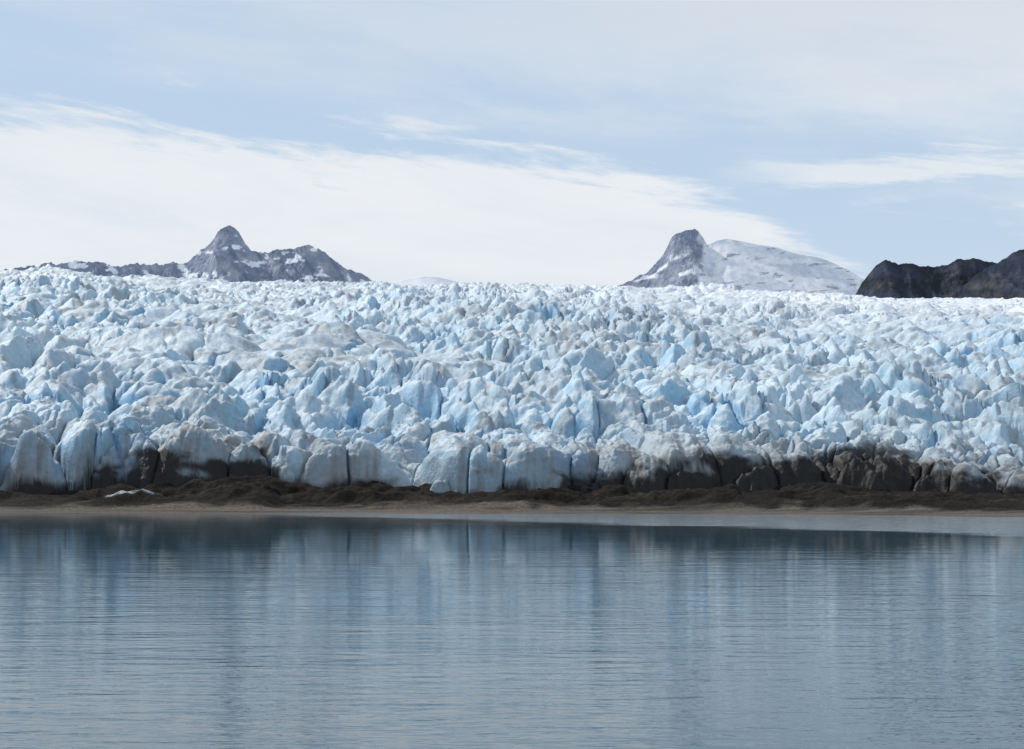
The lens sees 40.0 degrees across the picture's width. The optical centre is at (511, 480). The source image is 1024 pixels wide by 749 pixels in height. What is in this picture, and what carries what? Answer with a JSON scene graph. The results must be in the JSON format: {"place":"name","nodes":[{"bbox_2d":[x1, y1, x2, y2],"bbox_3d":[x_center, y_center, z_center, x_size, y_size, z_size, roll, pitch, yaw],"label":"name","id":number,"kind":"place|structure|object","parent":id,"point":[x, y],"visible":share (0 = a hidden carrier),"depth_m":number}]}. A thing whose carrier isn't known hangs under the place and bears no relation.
{"place":"outdoors","nodes":[
{"label":"outdoors","id":0,"kind":"place"},
{"bbox_2d":[4,225,372,282],"bbox_3d":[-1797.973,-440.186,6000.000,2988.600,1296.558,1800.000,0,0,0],"label":"rocky mountain","id":1,"kind":"structure","parent":0,"point":[227,253],"depth_m":5968.92},
{"bbox_2d":[391,276,459,285],"bbox_3d":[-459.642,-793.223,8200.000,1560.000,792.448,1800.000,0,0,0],"label":"snow dome","id":2,"kind":"structure","parent":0,"point":[423,280],"depth_m":8183.71},
{"bbox_2d":[0,513,1023,748],"bbox_3d":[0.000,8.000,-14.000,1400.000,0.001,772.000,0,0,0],"label":"lake water","id":3,"kind":"structure","parent":0,"point":[391,631],"depth_m":74.51},
{"bbox_2d":[0,264,1023,494],"bbox_3d":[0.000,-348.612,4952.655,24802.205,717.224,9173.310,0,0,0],"label":"glacier","id":4,"kind":"object","parent":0,"point":[149,379],"visible":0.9,"depth_m":502.41},
{"bbox_2d":[0,475,1023,516],"bbox_3d":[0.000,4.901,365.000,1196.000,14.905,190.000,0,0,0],"label":"moraine shore","id":5,"kind":"structure","parent":0,"point":[247,494],"depth_m":361.56},
{"bbox_2d":[0,0,1023,286],"label":"sky","id":6,"kind":"structure","parent":0,"point":[508,142]},
{"bbox_2d":[619,229,863,294],"bbox_3d":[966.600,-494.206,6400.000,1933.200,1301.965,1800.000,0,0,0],"label":"snowy mountain","id":7,"kind":"structure","parent":0,"point":[688,258],"depth_m":6332.73},
{"bbox_2d":[855,258,995,298],"bbox_3d":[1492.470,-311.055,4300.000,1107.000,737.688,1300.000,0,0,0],"label":"dark mountain","id":8,"kind":"structure","parent":0,"point":[886,279],"depth_m":4268.78},
{"bbox_2d":[949,249,1023,298],"bbox_3d":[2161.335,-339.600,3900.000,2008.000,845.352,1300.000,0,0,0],"label":"dark mountain","id":9,"kind":"structure","parent":0,"point":[1004,278],"depth_m":3869.61}
]}

